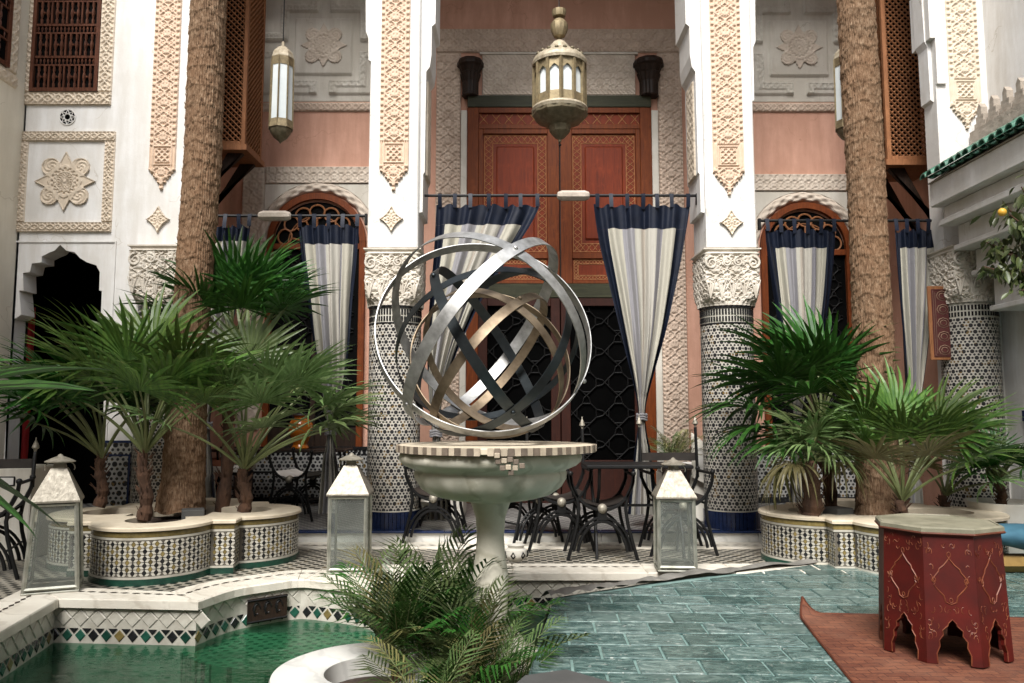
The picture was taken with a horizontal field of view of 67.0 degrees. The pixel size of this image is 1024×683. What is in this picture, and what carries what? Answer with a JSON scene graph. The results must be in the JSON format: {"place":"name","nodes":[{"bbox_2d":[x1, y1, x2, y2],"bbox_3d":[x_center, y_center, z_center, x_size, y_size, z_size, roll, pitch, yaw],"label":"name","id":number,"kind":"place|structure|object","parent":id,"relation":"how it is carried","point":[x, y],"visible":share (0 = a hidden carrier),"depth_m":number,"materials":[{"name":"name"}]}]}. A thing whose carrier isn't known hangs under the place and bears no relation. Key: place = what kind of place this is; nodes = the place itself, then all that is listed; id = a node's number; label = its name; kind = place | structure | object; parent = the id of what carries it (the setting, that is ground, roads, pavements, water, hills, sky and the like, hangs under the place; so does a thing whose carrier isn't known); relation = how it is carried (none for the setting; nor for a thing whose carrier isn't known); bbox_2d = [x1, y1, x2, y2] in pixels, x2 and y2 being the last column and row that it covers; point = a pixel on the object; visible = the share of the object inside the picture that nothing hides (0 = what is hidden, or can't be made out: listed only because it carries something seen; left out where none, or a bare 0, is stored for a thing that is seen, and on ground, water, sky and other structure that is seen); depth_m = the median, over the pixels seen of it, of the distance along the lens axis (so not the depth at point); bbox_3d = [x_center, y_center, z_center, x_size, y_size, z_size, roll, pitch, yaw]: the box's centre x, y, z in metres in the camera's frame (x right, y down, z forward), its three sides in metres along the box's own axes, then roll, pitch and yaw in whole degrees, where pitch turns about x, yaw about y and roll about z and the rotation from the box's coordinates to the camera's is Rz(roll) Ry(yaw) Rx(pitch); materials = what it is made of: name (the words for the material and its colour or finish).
{"place":"outdoors","nodes":[
{"label":"outdoors","id":0,"kind":"place"},
{"bbox_2d":[0,464,66,560],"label":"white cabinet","id":1,"kind":"object","parent":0,"point":[10,476],"visible":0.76,"depth_m":6.13,"materials":[{"name":"paint"}]},
{"bbox_2d":[0,611,545,682],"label":"pool water","id":2,"kind":"structure","parent":0,"point":[259,654],"depth_m":4.39,"materials":[{"name":"green liquid"}]},
{"bbox_2d":[0,549,765,599],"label":"courtyard floor","id":3,"kind":"structure","parent":0,"point":[311,559],"depth_m":6.08,"materials":[{"name":"white stone"}]},
{"bbox_2d":[0,0,29,458],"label":"flank house wall","id":4,"kind":"structure","parent":3,"relation":"on","point":[14,22],"depth_m":7.10,"materials":[{"name":"beige paint"}]},
{"bbox_2d":[0,0,13,67],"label":"window","id":5,"kind":"structure","parent":4,"relation":"in","point":[6,6],"depth_m":7.04,"materials":[{"name":"brown wood"}]},
{"bbox_2d":[0,437,39,579],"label":"iron chair","id":6,"kind":"object","parent":3,"relation":"on","point":[16,463],"visible":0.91,"depth_m":5.72,"materials":[{"name":"black metal"}]},
{"bbox_2d":[4,0,190,505],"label":"house wall","id":7,"kind":"structure","parent":3,"relation":"on","point":[101,162],"depth_m":7.32,"materials":[{"name":"white paint"}]},
{"bbox_2d":[4,307,35,458],"bbox_3d":[-4.748,0.741,7.363,0.296,2.150,0.090,0,-5,0],"label":"door curtain","id":8,"kind":"object","parent":7,"relation":"hanging from","point":[25,440],"depth_m":7.37,"materials":[{"name":"red fabric"}]},
{"bbox_2d":[28,0,101,91],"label":"window","id":9,"kind":"structure","parent":7,"relation":"in","point":[65,41],"depth_m":7.37,"materials":[{"name":"brown wood"}]},
{"bbox_2d":[127,244,176,502],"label":"wall column","id":10,"kind":"structure","parent":3,"relation":"on","point":[141,257],"depth_m":6.98,"materials":[{"name":"stone"}]},
{"bbox_2d":[45,498,301,586],"bbox_3d":[-2.640,1.535,6.104,1.638,0.395,1.638,-5,-7,43],"label":"lobed planter","id":11,"kind":"object","parent":3,"relation":"on","point":[123,546],"visible":0.84,"depth_m":5.56,"materials":[{"name":"tile"}]},
{"bbox_2d":[0,338,170,507],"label":"fan palm","id":12,"kind":"object","parent":11,"relation":"in","point":[99,450],"visible":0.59,"depth_m":5.97,"materials":[{"name":"green plant"}]},
{"bbox_2d":[0,281,265,520],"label":"fan palm","id":13,"kind":"object","parent":11,"relation":"in","point":[117,349],"visible":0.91,"depth_m":5.53,"materials":[{"name":"green plant"}]},
{"bbox_2d":[154,0,226,514],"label":"tall palm","id":14,"kind":"object","parent":11,"relation":"in","point":[183,474],"visible":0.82,"depth_m":6.27,"materials":[{"name":"brown plant"}]},
{"bbox_2d":[181,507,204,519],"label":"planter block","id":15,"kind":"structure","parent":11,"relation":"in","point":[187,512],"depth_m":5.79,"materials":[{"name":"stone"}]},
{"bbox_2d":[118,226,339,511],"bbox_3d":[-2.355,0.182,6.410,1.640,2.460,1.522,4,-7,-37],"label":"fan palm","id":16,"kind":"object","parent":11,"relation":"in","point":[244,279],"visible":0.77,"depth_m":6.35,"materials":[{"name":"green plant"}]},
{"bbox_2d":[94,295,389,512],"bbox_3d":[-2.006,0.457,5.991,2.213,1.784,1.578,3,-6,-30],"label":"fan palm","id":17,"kind":"object","parent":11,"relation":"in","point":[292,375],"visible":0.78,"depth_m":5.98,"materials":[{"name":"green plant"}]},
{"bbox_2d":[402,466,466,543],"bbox_3d":[-0.685,1.461,7.025,0.577,0.701,0.480,0,-5,3],"label":"iron chair","id":18,"kind":"object","parent":3,"relation":"on","point":[419,492],"visible":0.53,"depth_m":6.82,"materials":[{"name":"black metal"}]},
{"bbox_2d":[505,543,527,561],"bbox_3d":[0.030,1.596,5.842,0.188,0.120,0.191,0,-5,0],"label":"ceramic jar","id":19,"kind":"object","parent":3,"relation":"on","point":[516,552],"visible":0.92,"depth_m":5.78,"materials":[{"name":"white ceramic"}]},
{"bbox_2d":[298,530,761,548],"bbox_3d":[0.099,1.738,6.783,15.397,0.116,0.390,0,-5,0],"label":"gallery step","id":20,"kind":"object","parent":3,"relation":"on","point":[607,539],"visible":0.21,"depth_m":6.89,"materials":[{"name":"white stone"}]},
{"bbox_2d":[662,502,685,525],"bbox_3d":[1.451,1.499,6.840,0.292,0.240,0.292,-2,-6,22],"label":"painted bowl","id":21,"kind":"object","parent":20,"relation":"on","point":[666,517],"visible":0.14,"depth_m":6.75,"materials":[{"name":"white ceramic"}]},
{"bbox_2d":[505,490,563,542],"bbox_3d":[0.114,1.451,6.914,0.577,0.701,0.480,4,-6,-35],"label":"iron chair","id":22,"kind":"object","parent":3,"relation":"on","point":[526,518],"visible":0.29,"depth_m":6.75,"materials":[{"name":"black metal"}]},
{"bbox_2d":[523,417,594,551],"bbox_3d":[0.399,1.208,6.679,0.577,1.116,0.505,0,-5,-4],"label":"iron chair","id":23,"kind":"object","parent":3,"relation":"on","point":[558,502],"visible":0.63,"depth_m":6.45,"materials":[{"name":"black metal"}]},
{"bbox_2d":[563,469,638,560],"bbox_3d":[0.715,1.395,6.316,0.577,0.701,0.480,0,-5,0],"label":"iron chair","id":24,"kind":"object","parent":3,"relation":"on","point":[615,501],"visible":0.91,"depth_m":6.12,"materials":[{"name":"black metal"}]},
{"bbox_2d":[581,462,693,559],"bbox_3d":[1.017,1.376,6.350,0.850,0.743,0.500,0,-5,0],"label":"cafe table","id":25,"kind":"object","parent":3,"relation":"on","point":[599,466],"visible":0.65,"depth_m":6.21,"materials":[{"name":"black metal"}]},
{"bbox_2d":[636,415,718,556],"bbox_3d":[1.379,1.190,6.519,0.577,1.146,0.505,0,-5,-4],"label":"iron chair","id":26,"kind":"object","parent":3,"relation":"on","point":[681,456],"visible":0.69,"depth_m":6.64,"materials":[{"name":"black metal"}]},
{"bbox_2d":[909,0,1023,500],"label":"side house wall","id":27,"kind":"structure","parent":3,"relation":"on","point":[977,52],"depth_m":7.32,"materials":[{"name":"white paint"}]},
{"bbox_2d":[757,218,931,229],"bbox_3d":[3.291,-1.127,7.436,1.852,0.110,0.040,0,-5,0],"label":"curtain rod","id":28,"kind":"object","parent":27,"relation":"attached to","point":[759,220],"visible":0.47,"depth_m":7.43,"materials":[{"name":"black metal"}]},
{"bbox_2d":[765,219,835,501],"bbox_3d":[2.771,0.202,7.313,0.688,2.774,0.132,0,-5,0],"label":"curtain","id":29,"kind":"object","parent":28,"relation":"hanging from","point":[805,268],"visible":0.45,"depth_m":7.39,"materials":[{"name":"fabric"}]},
{"bbox_2d":[893,219,933,503],"bbox_3d":[3.891,0.190,7.314,0.462,2.750,0.127,0,-5,0],"label":"curtain","id":30,"kind":"object","parent":28,"relation":"hanging from","point":[914,279],"visible":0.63,"depth_m":7.36,"materials":[{"name":"fabric"}]},
{"bbox_2d":[926,286,951,359],"bbox_3d":[3.966,-0.171,7.128,0.244,0.686,0.032,0,-5,0],"label":"wall panel","id":31,"kind":"object","parent":27,"relation":"attached to","point":[939,329],"depth_m":7.12,"materials":[{"name":"brown wood"}]},
{"bbox_2d":[920,78,1023,310],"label":"roof canopy","id":32,"kind":"object","parent":27,"relation":"attached to","point":[981,179],"visible":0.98,"depth_m":6.57,"materials":[{"name":"white paint"}]},
{"bbox_2d":[927,244,1009,506],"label":"wall column","id":33,"kind":"structure","parent":3,"relation":"on","point":[975,339],"depth_m":6.98,"materials":[{"name":"tile"}]},
{"bbox_2d":[65,503,784,529],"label":"gallery floor","id":34,"kind":"structure","parent":0,"point":[350,516],"depth_m":7.69,"materials":[{"name":"white tile"}]},
{"bbox_2d":[213,464,255,497],"bbox_3d":[-3.182,1.591,8.414,0.600,0.491,0.550,0,-5,0],"label":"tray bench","id":35,"kind":"object","parent":34,"relation":"on","point":[235,474],"visible":0.16,"depth_m":8.20,"materials":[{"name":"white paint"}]},
{"bbox_2d":[212,458,239,465],"bbox_3d":[-3.202,1.311,8.415,0.380,0.065,0.440,0,-5,0],"label":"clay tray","id":36,"kind":"object","parent":35,"relation":"on","point":[215,461],"visible":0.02,"depth_m":8.20,"materials":[{"name":"ceramic"}]},
{"bbox_2d":[211,448,352,506],"bbox_3d":[-2.572,1.525,8.596,1.500,0.663,0.500,0,-5,0],"label":"cafe table","id":37,"kind":"object","parent":34,"relation":"on","point":[340,450],"visible":0.3,"depth_m":8.45,"materials":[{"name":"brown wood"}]},
{"bbox_2d":[288,414,312,448],"bbox_3d":[-2.341,0.993,8.565,0.268,0.390,0.268,0,-5,0],"label":"amber vase","id":38,"kind":"object","parent":37,"relation":"on","point":[297,444],"visible":0.65,"depth_m":8.48,"materials":[{"name":"glass"}]},
{"bbox_2d":[268,447,335,521],"bbox_3d":[-2.138,1.437,7.851,0.577,0.701,0.480,-2,-6,20],"label":"iron chair","id":39,"kind":"object","parent":34,"relation":"on","point":[289,476],"visible":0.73,"depth_m":7.72,"materials":[{"name":"black metal"}]},
{"bbox_2d":[363,0,425,529],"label":"arcade column","id":40,"kind":"structure","parent":34,"relation":"on","point":[395,231],"depth_m":7.24,"materials":[{"name":"paint"}]},
{"bbox_2d":[217,211,367,225],"bbox_3d":[-2.123,-1.187,7.442,1.463,0.136,0.092,0,-5,0],"label":"curtain rod","id":41,"kind":"object","parent":40,"relation":"attached to","point":[274,215],"visible":0.77,"depth_m":7.43,"materials":[{"name":"black metal"}]},
{"bbox_2d":[205,214,251,497],"bbox_3d":[-2.705,0.154,7.317,0.412,2.772,0.126,0,-5,0],"label":"curtain","id":42,"kind":"object","parent":41,"relation":"hanging from","point":[210,476],"visible":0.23,"depth_m":7.37,"materials":[{"name":"fabric"}]},
{"bbox_2d":[298,214,359,513],"bbox_3d":[-1.761,0.183,7.315,0.593,2.831,0.132,0,-5,0],"label":"curtain","id":43,"kind":"object","parent":41,"relation":"hanging from","point":[335,257],"visible":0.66,"depth_m":7.38,"materials":[{"name":"fabric"}]},
{"bbox_2d":[420,500,439,520],"bbox_3d":[-0.748,1.598,7.333,0.275,0.175,0.275,2,-6,-22],"label":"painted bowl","id":44,"kind":"object","parent":34,"relation":"on","point":[423,503],"visible":0.28,"depth_m":7.24,"materials":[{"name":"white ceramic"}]},
{"bbox_2d":[210,0,942,504],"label":"gallery back wall","id":45,"kind":"structure","parent":34,"relation":"on","point":[496,46],"depth_m":9.58,"materials":[{"name":"pink paint"}]},
{"bbox_2d":[219,0,265,203],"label":"lattice box","id":46,"kind":"object","parent":45,"relation":"attached to","point":[243,87],"visible":0.81,"depth_m":8.45,"materials":[{"name":"brown wood"}]},
{"bbox_2d":[268,0,294,143],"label":"hanging lantern","id":47,"kind":"object","parent":45,"relation":"hanging from","point":[281,110],"visible":1,"depth_m":7.89,"materials":[{"name":"white glass"}]},
{"bbox_2d":[261,193,365,446],"bbox_3d":[-2.380,0.044,9.303,1.199,3.736,0.055,0,-5,0],"label":"fanlight door","id":48,"kind":"structure","parent":45,"relation":"attached to","point":[287,230],"depth_m":9.35,"materials":[{"name":"red wood"}]},
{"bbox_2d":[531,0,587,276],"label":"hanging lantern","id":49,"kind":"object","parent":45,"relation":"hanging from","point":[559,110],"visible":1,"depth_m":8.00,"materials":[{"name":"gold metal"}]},
{"bbox_2d":[466,95,656,502],"bbox_3d":[0.582,-0.565,9.347,2.264,4.958,0.088,0,-5,0],"label":"double door","id":50,"kind":"structure","parent":45,"relation":"attached to","point":[605,146],"depth_m":9.39,"materials":[{"name":"red wood"}]},
{"bbox_2d":[479,129,559,283],"bbox_3d":[0.084,-1.654,9.441,0.984,1.921,0.044,0,-5,0],"label":"door leaf","id":51,"kind":"structure","parent":50,"relation":"in","point":[511,161],"depth_m":9.46,"materials":[{"name":"red wood"}]},
{"bbox_2d":[487,154,634,493],"bbox_3d":[0.582,-0.487,9.369,2.224,4.806,0.028,0,-5,0],"label":"door back","id":52,"kind":"structure","parent":50,"relation":"in","point":[602,397],"depth_m":9.26,"materials":[{"name":"black metal"}]},
{"bbox_2d":[560,129,640,283],"bbox_3d":[1.080,-1.654,9.441,0.984,1.921,0.044,0,-5,0],"label":"door leaf","id":53,"kind":"structure","parent":50,"relation":"in","point":[594,161],"depth_m":9.45,"materials":[{"name":"red wood"}]},
{"bbox_2d":[366,0,933,223],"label":"arcade wall","id":54,"kind":"structure","parent":45,"relation":"attached to","point":[687,27],"depth_m":7.47,"materials":[{"name":"white paint"}]},
{"bbox_2d":[424,190,696,204],"bbox_3d":[0.463,-1.386,7.461,2.666,0.136,0.092,0,-5,0],"label":"curtain rod","id":55,"kind":"object","parent":54,"relation":"attached to","point":[573,195],"visible":0.78,"depth_m":7.45,"materials":[{"name":"black metal"}]},
{"bbox_2d":[427,194,539,520],"bbox_3d":[-0.266,0.116,7.321,1.073,3.094,0.135,0,-5,0],"label":"curtain","id":56,"kind":"object","parent":55,"relation":"hanging from","point":[483,219],"visible":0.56,"depth_m":7.42,"materials":[{"name":"fabric"}]},
{"bbox_2d":[594,194,689,514],"bbox_3d":[1.251,0.091,7.323,0.932,3.045,0.134,0,-5,0],"label":"curtain","id":57,"kind":"object","parent":55,"relation":"hanging from","point":[642,267],"visible":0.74,"depth_m":7.39,"materials":[{"name":"fabric"}]},
{"bbox_2d":[760,202,853,446],"bbox_3d":[3.577,0.103,9.298,1.109,3.618,0.055,0,-5,0],"label":"fanlight door","id":58,"kind":"structure","parent":45,"relation":"attached to","point":[840,294],"depth_m":9.38,"materials":[{"name":"red wood"}]},
{"bbox_2d":[833,49,844,140],"bbox_3d":[3.447,-3.568,8.066,0.236,3.100,0.236,-2,-6,22],"label":"hanging lantern","id":59,"kind":"object","parent":45,"relation":"hanging from","point":[838,104],"visible":0.27,"depth_m":7.94,"materials":[{"name":"white glass"}]},
{"bbox_2d":[875,0,929,230],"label":"lattice box","id":60,"kind":"object","parent":45,"relation":"attached to","point":[905,159],"visible":0.49,"depth_m":8.07,"materials":[{"name":"brown wood"}]},
{"bbox_2d":[661,469,691,523],"bbox_3d":[1.586,1.486,7.444,0.300,0.520,0.300,0,-5,0],"label":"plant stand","id":61,"kind":"object","parent":34,"relation":"on","point":[689,471],"visible":0.09,"depth_m":7.37,"materials":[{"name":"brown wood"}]},
{"bbox_2d":[649,426,702,454],"bbox_3d":[1.544,1.045,7.501,0.694,0.472,0.672,0,-5,0],"label":"feather palm","id":62,"kind":"object","parent":61,"relation":"in","point":[668,447],"visible":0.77,"depth_m":7.48,"materials":[{"name":"green plant"}]},
{"bbox_2d":[656,462,703,521],"bbox_3d":[1.748,1.516,7.868,0.460,0.540,0.670,0,-5,0],"label":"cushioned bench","id":63,"kind":"object","parent":34,"relation":"on","point":[699,488],"visible":0.13,"depth_m":7.55,"materials":[{"name":"white fabric"}]},
{"bbox_2d":[690,0,760,529],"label":"arcade column","id":64,"kind":"structure","parent":34,"relation":"on","point":[725,259],"depth_m":7.24,"materials":[{"name":"paint"}]},
{"bbox_2d":[691,433,703,482],"bbox_3d":[1.845,1.147,7.480,0.217,0.530,0.036,-3,-6,27],"label":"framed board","id":65,"kind":"object","parent":64,"relation":"attached to","point":[700,460],"visible":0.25,"depth_m":7.50,"materials":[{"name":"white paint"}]},
{"bbox_2d":[420,499,465,519],"bbox_3d":[-0.827,1.630,7.958,0.699,0.330,0.670,0,-5,0],"label":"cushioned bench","id":66,"kind":"object","parent":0,"point":[463,506],"visible":0.05,"depth_m":7.63,"materials":[{"name":"white fabric"}]},
{"bbox_2d":[529,564,1023,682],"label":"teal tile floor","id":67,"kind":"structure","parent":0,"point":[739,628],"depth_m":4.03,"materials":[{"name":"tile"}]},
{"bbox_2d":[531,604,550,673],"bbox_3d":[0.095,1.605,3.577,0.066,0.340,2.240,-1,-5,6],"label":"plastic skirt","id":68,"kind":"object","parent":67,"relation":"hanging from","point":[545,617],"visible":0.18,"depth_m":4.27,"materials":[{"name":"black plastic"}]},
{"bbox_2d":[517,669,612,682],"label":"slate offcut","id":69,"kind":"object","parent":67,"relation":"on","point":[564,676],"visible":1,"depth_m":3.18,"materials":[{"name":"grey stone"}]},
{"bbox_2d":[541,559,818,596],"bbox_3d":[2.409,1.653,5.900,5.016,0.072,0.288,3,-6,-27],"label":"folded sheet","id":70,"kind":"object","parent":67,"relation":"on","point":[591,587],"visible":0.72,"depth_m":5.18,"materials":[{"name":"grey fabric"}]},
{"bbox_2d":[758,498,1009,573],"bbox_3d":[2.900,1.533,6.084,1.598,0.395,1.598,4,-7,-40],"label":"lobed planter","id":71,"kind":"object","parent":67,"relation":"on","point":[789,533],"visible":0.52,"depth_m":5.75,"materials":[{"name":"tile"}]},
{"bbox_2d":[682,295,899,506],"bbox_3d":[2.335,0.521,6.360,1.921,1.983,1.652,0,-5,0],"label":"fan palm","id":72,"kind":"object","parent":71,"relation":"in","point":[805,352],"visible":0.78,"depth_m":6.23,"materials":[{"name":"green plant"}]},
{"bbox_2d":[751,398,875,516],"bbox_3d":[2.321,0.917,5.881,1.038,1.030,1.045,0,-5,0],"label":"fan palm","id":73,"kind":"object","parent":71,"relation":"in","point":[810,482],"visible":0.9,"depth_m":5.79,"materials":[{"name":"green plant"}]},
{"bbox_2d":[823,506,852,514],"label":"planter block","id":74,"kind":"structure","parent":71,"relation":"in","point":[837,510],"depth_m":5.90,"materials":[{"name":"stone"}]},
{"bbox_2d":[836,0,900,514],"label":"tall palm","id":75,"kind":"object","parent":71,"relation":"in","point":[867,196],"visible":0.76,"depth_m":6.27,"materials":[{"name":"brown plant"}]},
{"bbox_2d":[787,356,1023,513],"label":"fan palm","id":76,"kind":"object","parent":71,"relation":"in","point":[916,420],"visible":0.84,"depth_m":5.66,"materials":[{"name":"green plant"}]},
{"bbox_2d":[905,418,1023,506],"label":"fan palm","id":77,"kind":"object","parent":71,"relation":"in","point":[946,490],"visible":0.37,"depth_m":6.23,"materials":[{"name":"green plant"}]},
{"bbox_2d":[800,596,1023,682],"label":"rug","id":78,"kind":"object","parent":67,"relation":"on","point":[851,644],"visible":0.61,"depth_m":3.52,"materials":[{"name":"fabric"}]},
{"bbox_2d":[874,513,1013,667],"bbox_3d":[2.012,1.139,3.633,0.526,0.588,0.526,-2,-6,19],"label":"octagonal stool","id":79,"kind":"object","parent":78,"relation":"on","point":[938,574],"visible":1,"depth_m":3.43,"materials":[{"name":"red paint"}]},
{"bbox_2d":[964,498,1023,552],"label":"bowl pot","id":80,"kind":"object","parent":67,"relation":"on","point":[1013,509],"visible":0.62,"depth_m":6.06,"materials":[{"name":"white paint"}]},
{"bbox_2d":[945,423,1023,504],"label":"fan palm","id":81,"kind":"object","parent":80,"relation":"in","point":[1001,496],"visible":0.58,"depth_m":6.23,"materials":[{"name":"green plant"}]},
{"bbox_2d":[970,175,1023,299],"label":"orange tree","id":82,"kind":"object","parent":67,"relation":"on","point":[1000,253],"visible":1,"depth_m":4.68,"materials":[{"name":"green plant"}]},
{"bbox_2d":[1003,553,1023,571],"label":"floor mattress","id":83,"kind":"object","parent":67,"relation":"on","point":[1013,562],"visible":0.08,"depth_m":5.37,"materials":[{"name":"yellow fabric"}]},
{"bbox_2d":[1000,523,1023,549],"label":"floor cushion","id":84,"kind":"object","parent":83,"relation":"on","point":[1013,536],"visible":0.43,"depth_m":5.37,"materials":[{"name":"blue fabric"}]},
{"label":"pool bottom","id":85,"kind":"structure","parent":0,"visible":0},
{"bbox_2d":[0,580,665,679],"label":"pool wall","id":86,"kind":"structure","parent":85,"relation":"on","point":[125,626],"depth_m":4.66,"materials":[{"name":"white tile"}]},
{"bbox_2d":[247,594,287,624],"bbox_3d":[-1.597,1.749,5.056,0.268,0.155,0.016,5,-7,-40],"label":"pool grille","id":87,"kind":"object","parent":86,"relation":"attached to","point":[265,609],"visible":1,"depth_m":5.05,"materials":[{"name":"brown metal"}]},
{"bbox_2d":[0,564,845,641],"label":"pool coping","id":88,"kind":"object","parent":86,"relation":"on","point":[18,612],"visible":0.57,"depth_m":4.97,"materials":[{"name":"stone"}]},
{"bbox_2d":[20,454,83,595],"bbox_3d":[-2.913,1.147,4.951,0.316,0.850,0.316,2,-6,-24],"label":"floor lantern","id":89,"kind":"object","parent":88,"relation":"on","point":[59,485],"visible":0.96,"depth_m":4.89,"materials":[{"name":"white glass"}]},
{"bbox_2d":[0,355,109,538],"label":"fan palm","id":90,"kind":"object","parent":88,"relation":"on","point":[20,384],"visible":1,"depth_m":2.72,"materials":[{"name":"green plant"}]},
{"bbox_2d":[326,452,373,574],"bbox_3d":[-1.153,1.210,5.517,0.294,0.830,0.294,0,-5,-3],"label":"floor lantern","id":91,"kind":"object","parent":88,"relation":"on","point":[351,481],"visible":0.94,"depth_m":5.44,"materials":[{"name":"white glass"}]},
{"bbox_2d":[652,457,697,571],"bbox_3d":[1.159,1.222,5.526,0.284,0.782,0.284,0,-5,4],"label":"floor lantern","id":92,"kind":"object","parent":88,"relation":"on","point":[672,485],"visible":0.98,"depth_m":5.45,"materials":[{"name":"white metal"}]},
{"bbox_2d":[269,642,468,682],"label":"ring planter","id":93,"kind":"object","parent":85,"relation":"on","point":[329,665],"visible":0.53,"depth_m":3.92,"materials":[{"name":"white stone"}]},
{"bbox_2d":[314,541,493,682],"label":"feather palm","id":94,"kind":"object","parent":93,"relation":"in","point":[404,602],"visible":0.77,"depth_m":3.80,"materials":[{"name":"green plant"}]},
{"bbox_2d":[342,620,525,682],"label":"feather palm","id":95,"kind":"object","parent":93,"relation":"in","point":[444,669],"visible":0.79,"depth_m":3.46,"materials":[{"name":"green plant"}]},
{"bbox_2d":[313,523,569,667],"bbox_3d":[-0.390,1.456,4.159,1.332,0.874,1.338,-2,-6,25],"label":"feather palm","id":96,"kind":"object","parent":93,"relation":"in","point":[439,554],"visible":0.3,"depth_m":4.04,"materials":[{"name":"green plant"}]},
{"bbox_2d":[374,568,598,682],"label":"feather palm","id":97,"kind":"object","parent":93,"relation":"in","point":[481,620],"visible":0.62,"depth_m":3.63,"materials":[{"name":"green plant"}]},
{"bbox_2d":[418,616,563,682],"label":"feather palm","id":98,"kind":"object","parent":93,"relation":"in","point":[506,652],"visible":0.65,"depth_m":3.50,"materials":[{"name":"green plant"}]},
{"bbox_2d":[399,453,581,682],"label":"fountain","id":99,"kind":"object","parent":85,"relation":"on","point":[487,489],"visible":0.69,"depth_m":3.85,"materials":[{"name":"stone"}]},
{"bbox_2d":[396,441,596,455],"bbox_3d":[-0.085,0.571,4.165,1.076,0.036,1.069,0,-5,0],"label":"mosaic top","id":100,"kind":"object","parent":99,"relation":"on","point":[491,448],"visible":1,"depth_m":3.80,"materials":[{"name":"tile"}]},
{"bbox_2d":[374,232,591,438],"bbox_3d":[-0.150,-0.035,4.221,1.177,1.113,1.065,2,-6,-21],"label":"hoop sculpture","id":101,"kind":"object","parent":100,"relation":"on","point":[509,420],"visible":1,"depth_m":3.98,"materials":[{"name":"metal"}]},
{"bbox_2d":[494,453,524,474],"bbox_3d":[-0.011,0.576,3.633,0.143,0.104,0.028,0,-5,0],"label":"broken mosaic","id":102,"kind":"object","parent":99,"relation":"attached to","point":[516,463],"visible":1,"depth_m":3.62,"materials":[{"name":"tile"}]}
]}

